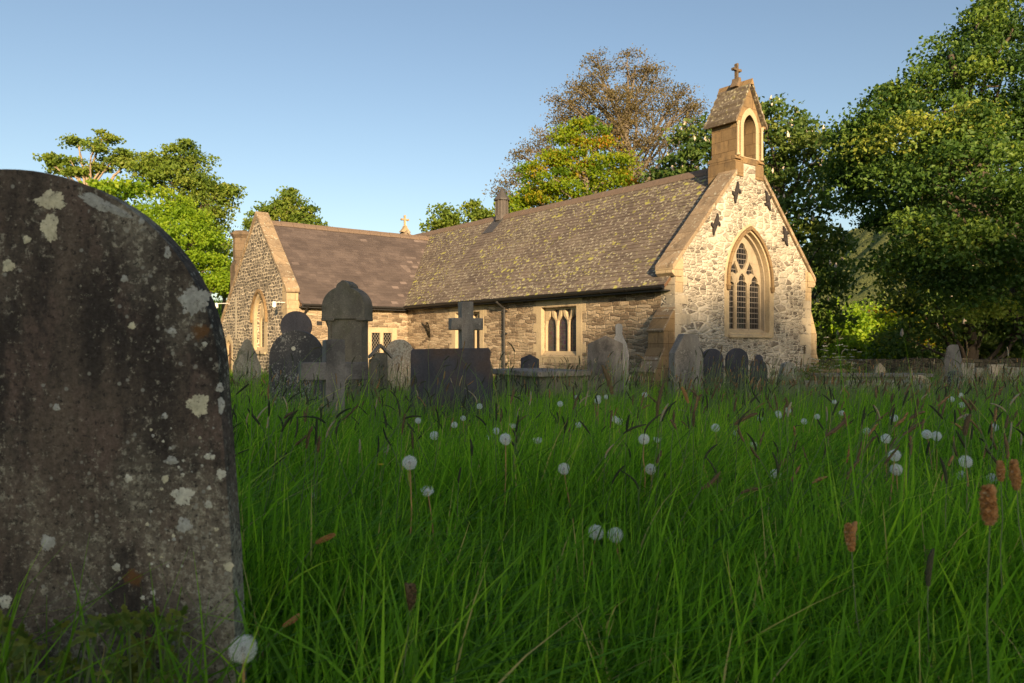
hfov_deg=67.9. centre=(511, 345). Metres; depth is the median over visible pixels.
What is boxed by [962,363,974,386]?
square block
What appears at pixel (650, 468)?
dandelion clock
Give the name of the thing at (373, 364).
squat block
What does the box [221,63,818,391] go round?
church
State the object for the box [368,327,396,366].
window
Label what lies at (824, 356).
cow parsley
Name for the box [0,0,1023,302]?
sky
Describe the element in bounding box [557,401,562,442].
dandelion clock
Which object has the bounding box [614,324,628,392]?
knobbed headstone
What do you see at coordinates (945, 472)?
foxtail
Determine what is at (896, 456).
dandelion clock
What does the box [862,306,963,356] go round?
bush
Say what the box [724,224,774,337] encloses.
window
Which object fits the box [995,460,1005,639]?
foxtail
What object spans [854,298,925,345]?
distant tree
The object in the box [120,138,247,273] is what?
dense sycamore
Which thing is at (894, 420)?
dandelion clock
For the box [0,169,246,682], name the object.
headstone
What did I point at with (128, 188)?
ash tree
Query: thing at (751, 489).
foxtail
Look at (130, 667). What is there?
leafy herb
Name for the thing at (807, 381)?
kerb tomb
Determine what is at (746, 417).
foxtail
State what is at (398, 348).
lichened headstone
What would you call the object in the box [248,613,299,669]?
foxtail
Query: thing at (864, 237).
hills
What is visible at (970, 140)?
maple tree
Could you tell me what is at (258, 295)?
window
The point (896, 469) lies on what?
dandelion clock
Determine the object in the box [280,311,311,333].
disc headstone
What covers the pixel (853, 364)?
cow parsley
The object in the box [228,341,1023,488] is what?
foxtail grass
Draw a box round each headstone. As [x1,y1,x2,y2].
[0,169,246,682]
[233,339,260,383]
[269,330,321,415]
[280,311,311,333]
[321,280,372,401]
[386,339,412,391]
[410,348,492,425]
[588,336,622,397]
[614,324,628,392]
[668,334,702,394]
[778,361,798,398]
[902,375,930,396]
[947,370,962,394]
[987,364,1006,381]
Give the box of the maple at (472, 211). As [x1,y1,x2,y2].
[419,198,494,232]
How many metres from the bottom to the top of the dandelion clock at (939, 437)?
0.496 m
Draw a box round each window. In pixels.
[250,289,267,353]
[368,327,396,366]
[452,305,483,347]
[536,298,581,363]
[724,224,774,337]
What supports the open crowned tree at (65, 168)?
on the ground at (263, 392)
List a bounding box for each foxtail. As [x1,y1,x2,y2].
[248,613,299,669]
[270,533,335,602]
[402,582,416,679]
[421,322,431,431]
[601,364,614,418]
[655,383,663,488]
[664,471,722,543]
[681,387,697,478]
[697,485,761,559]
[708,409,757,489]
[795,415,851,493]
[843,521,862,671]
[924,548,934,678]
[939,457,947,582]
[962,414,971,550]
[977,484,998,682]
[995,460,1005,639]
[1008,459,1023,550]
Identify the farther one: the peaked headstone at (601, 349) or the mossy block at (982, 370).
the mossy block at (982, 370)
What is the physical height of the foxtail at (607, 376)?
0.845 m
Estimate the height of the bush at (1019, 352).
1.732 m
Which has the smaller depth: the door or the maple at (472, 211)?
the door
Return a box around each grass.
[214,299,231,373]
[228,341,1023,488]
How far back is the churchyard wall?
24.96 m
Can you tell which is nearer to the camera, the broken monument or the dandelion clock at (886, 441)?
the dandelion clock at (886, 441)
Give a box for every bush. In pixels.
[819,334,901,358]
[850,345,922,358]
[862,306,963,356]
[979,342,1023,357]
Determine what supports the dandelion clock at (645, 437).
on the ground at (263, 392)
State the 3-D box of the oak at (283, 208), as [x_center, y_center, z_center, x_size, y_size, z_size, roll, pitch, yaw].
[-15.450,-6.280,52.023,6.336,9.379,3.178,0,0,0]
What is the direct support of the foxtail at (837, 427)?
on the ground at (263, 392)
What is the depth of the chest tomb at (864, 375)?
19.17 m
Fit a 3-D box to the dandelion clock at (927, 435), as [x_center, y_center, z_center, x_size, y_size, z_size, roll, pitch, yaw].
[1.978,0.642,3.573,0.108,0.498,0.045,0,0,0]
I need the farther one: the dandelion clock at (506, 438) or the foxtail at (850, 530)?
the dandelion clock at (506, 438)
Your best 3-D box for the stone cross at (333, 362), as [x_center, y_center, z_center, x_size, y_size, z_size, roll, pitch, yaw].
[-1.553,0.589,6.608,0.574,1.279,0.200,1,-1,-24]
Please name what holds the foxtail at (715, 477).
on the ground at (263, 392)
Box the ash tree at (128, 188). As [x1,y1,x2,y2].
[79,175,164,217]
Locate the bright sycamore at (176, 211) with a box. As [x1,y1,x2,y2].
[137,184,232,294]
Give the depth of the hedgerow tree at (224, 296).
46.83 m
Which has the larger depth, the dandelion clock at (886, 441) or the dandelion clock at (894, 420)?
the dandelion clock at (894, 420)
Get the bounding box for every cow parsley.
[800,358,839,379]
[806,345,835,375]
[814,337,852,372]
[821,349,864,372]
[837,349,869,372]
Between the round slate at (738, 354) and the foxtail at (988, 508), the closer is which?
the foxtail at (988, 508)
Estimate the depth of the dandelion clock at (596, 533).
2.18 m
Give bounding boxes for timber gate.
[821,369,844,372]
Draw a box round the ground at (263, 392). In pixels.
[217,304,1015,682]
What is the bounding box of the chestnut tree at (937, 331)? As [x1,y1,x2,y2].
[842,264,1023,358]
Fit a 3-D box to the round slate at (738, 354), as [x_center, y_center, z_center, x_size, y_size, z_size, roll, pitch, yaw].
[4.816,0.732,16.300,0.495,1.362,0.070,0,0,-8]
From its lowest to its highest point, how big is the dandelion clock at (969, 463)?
0.497 m
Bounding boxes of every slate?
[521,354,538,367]
[703,349,723,392]
[725,348,747,396]
[750,355,766,394]
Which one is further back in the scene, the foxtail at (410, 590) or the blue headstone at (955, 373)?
the blue headstone at (955, 373)
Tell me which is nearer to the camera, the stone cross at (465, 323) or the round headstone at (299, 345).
the round headstone at (299, 345)
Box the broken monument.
[942,345,964,385]
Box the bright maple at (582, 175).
[493,115,644,216]
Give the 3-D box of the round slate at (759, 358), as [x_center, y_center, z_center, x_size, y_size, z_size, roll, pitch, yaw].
[5.380,0.804,16.600,0.380,1.213,0.070,0,0,-8]
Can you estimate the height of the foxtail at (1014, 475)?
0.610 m
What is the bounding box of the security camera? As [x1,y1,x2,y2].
[272,301,284,307]
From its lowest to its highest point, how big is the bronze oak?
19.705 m
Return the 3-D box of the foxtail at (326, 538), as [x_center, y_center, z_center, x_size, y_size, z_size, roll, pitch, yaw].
[-0.609,0.668,1.895,0.337,0.401,0.016,0,0,-2]
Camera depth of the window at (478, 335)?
25.47 m
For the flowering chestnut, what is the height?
12.391 m
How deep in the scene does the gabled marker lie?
15.95 m
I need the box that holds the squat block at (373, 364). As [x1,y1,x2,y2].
[369,358,379,392]
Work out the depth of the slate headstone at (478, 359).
7.56 m
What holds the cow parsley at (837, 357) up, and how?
on the ground at (263, 392)
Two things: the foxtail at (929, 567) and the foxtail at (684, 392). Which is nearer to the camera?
the foxtail at (929, 567)
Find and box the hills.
[807,205,1015,348]
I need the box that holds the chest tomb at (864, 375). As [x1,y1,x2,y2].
[810,373,933,379]
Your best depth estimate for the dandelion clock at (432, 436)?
3.95 m
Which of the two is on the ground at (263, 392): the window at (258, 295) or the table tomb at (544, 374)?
the table tomb at (544, 374)
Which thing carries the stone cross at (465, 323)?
on the ground at (263, 392)
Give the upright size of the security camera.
0.210 m
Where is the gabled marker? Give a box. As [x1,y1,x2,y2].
[368,344,392,398]
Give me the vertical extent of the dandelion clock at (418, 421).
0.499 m
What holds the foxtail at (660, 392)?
on the ground at (263, 392)
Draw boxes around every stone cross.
[298,339,367,430]
[448,301,482,347]
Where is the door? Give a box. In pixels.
[226,334,232,372]
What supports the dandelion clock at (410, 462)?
on the ground at (263, 392)
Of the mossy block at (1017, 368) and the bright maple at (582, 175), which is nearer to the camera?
the mossy block at (1017, 368)
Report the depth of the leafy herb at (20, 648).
1.23 m
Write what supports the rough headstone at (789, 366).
on the ground at (263, 392)
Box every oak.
[240,185,332,230]
[482,43,711,198]
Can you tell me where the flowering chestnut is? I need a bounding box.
[632,93,869,359]
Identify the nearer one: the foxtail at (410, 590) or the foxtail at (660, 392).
the foxtail at (410, 590)
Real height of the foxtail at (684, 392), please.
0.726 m
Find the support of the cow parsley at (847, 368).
on the ground at (263, 392)
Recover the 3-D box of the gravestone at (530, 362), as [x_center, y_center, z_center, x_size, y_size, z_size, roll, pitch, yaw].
[0.430,0.763,18.300,0.440,1.098,0.080,0,0,-10]
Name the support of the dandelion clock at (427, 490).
on the ground at (263, 392)
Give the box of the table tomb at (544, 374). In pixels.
[493,368,590,400]
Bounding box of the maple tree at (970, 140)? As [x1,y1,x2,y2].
[804,0,1023,345]
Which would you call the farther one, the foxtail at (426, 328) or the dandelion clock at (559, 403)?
the foxtail at (426, 328)
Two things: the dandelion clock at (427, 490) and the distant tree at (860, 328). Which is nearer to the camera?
the dandelion clock at (427, 490)
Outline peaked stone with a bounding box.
[874,363,884,372]
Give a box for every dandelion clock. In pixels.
[228,635,257,682]
[402,455,416,532]
[415,418,420,456]
[422,486,435,552]
[430,431,438,458]
[499,433,511,520]
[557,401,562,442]
[558,463,573,521]
[588,524,603,572]
[608,527,622,562]
[638,434,649,509]
[645,463,655,509]
[711,424,719,454]
[770,468,780,484]
[881,434,890,485]
[887,449,900,519]
[889,463,902,495]
[893,415,897,443]
[921,430,932,469]
[931,431,941,474]
[959,455,972,501]
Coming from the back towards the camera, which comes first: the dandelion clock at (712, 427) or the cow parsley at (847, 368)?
the cow parsley at (847, 368)
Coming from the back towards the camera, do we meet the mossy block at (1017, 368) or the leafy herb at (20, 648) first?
the mossy block at (1017, 368)
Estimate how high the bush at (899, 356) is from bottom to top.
1.741 m
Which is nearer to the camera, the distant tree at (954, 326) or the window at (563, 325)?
the window at (563, 325)
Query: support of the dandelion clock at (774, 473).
on the ground at (263, 392)
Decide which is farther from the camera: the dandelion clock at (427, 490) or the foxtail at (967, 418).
the dandelion clock at (427, 490)
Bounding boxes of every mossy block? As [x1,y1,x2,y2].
[974,368,990,384]
[1003,367,1023,379]
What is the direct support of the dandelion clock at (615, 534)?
on the ground at (263, 392)
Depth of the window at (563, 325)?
22.10 m
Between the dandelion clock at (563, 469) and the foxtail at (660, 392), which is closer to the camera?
the dandelion clock at (563, 469)
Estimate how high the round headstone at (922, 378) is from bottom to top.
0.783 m
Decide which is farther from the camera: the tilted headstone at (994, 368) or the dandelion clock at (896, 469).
the tilted headstone at (994, 368)
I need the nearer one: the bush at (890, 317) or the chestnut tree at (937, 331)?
the chestnut tree at (937, 331)
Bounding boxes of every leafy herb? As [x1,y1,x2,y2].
[0,609,150,682]
[110,604,188,682]
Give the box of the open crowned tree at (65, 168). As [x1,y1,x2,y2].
[32,128,140,185]
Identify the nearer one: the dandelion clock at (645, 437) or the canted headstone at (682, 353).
the dandelion clock at (645, 437)
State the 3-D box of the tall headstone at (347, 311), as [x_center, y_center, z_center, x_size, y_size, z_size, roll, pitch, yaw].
[-2.814,0.105,13.000,0.855,2.415,0.400,0,0,14]
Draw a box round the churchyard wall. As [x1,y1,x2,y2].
[819,358,1023,378]
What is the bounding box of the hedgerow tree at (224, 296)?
[204,268,229,313]
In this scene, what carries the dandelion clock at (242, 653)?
on the ground at (263, 392)
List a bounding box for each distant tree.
[812,295,891,358]
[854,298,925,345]
[913,303,1004,357]
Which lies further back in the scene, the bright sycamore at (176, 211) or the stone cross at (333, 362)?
the bright sycamore at (176, 211)
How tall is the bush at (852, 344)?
1.970 m
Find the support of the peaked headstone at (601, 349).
on the ground at (263, 392)
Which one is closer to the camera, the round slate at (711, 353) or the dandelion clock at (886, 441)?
the dandelion clock at (886, 441)
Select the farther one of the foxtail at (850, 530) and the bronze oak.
the bronze oak
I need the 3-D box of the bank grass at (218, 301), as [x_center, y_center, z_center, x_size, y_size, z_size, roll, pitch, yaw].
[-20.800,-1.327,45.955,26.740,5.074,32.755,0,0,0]
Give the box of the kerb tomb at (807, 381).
[799,380,903,393]
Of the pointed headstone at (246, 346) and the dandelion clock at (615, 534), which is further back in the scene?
the pointed headstone at (246, 346)
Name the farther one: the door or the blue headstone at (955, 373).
the door

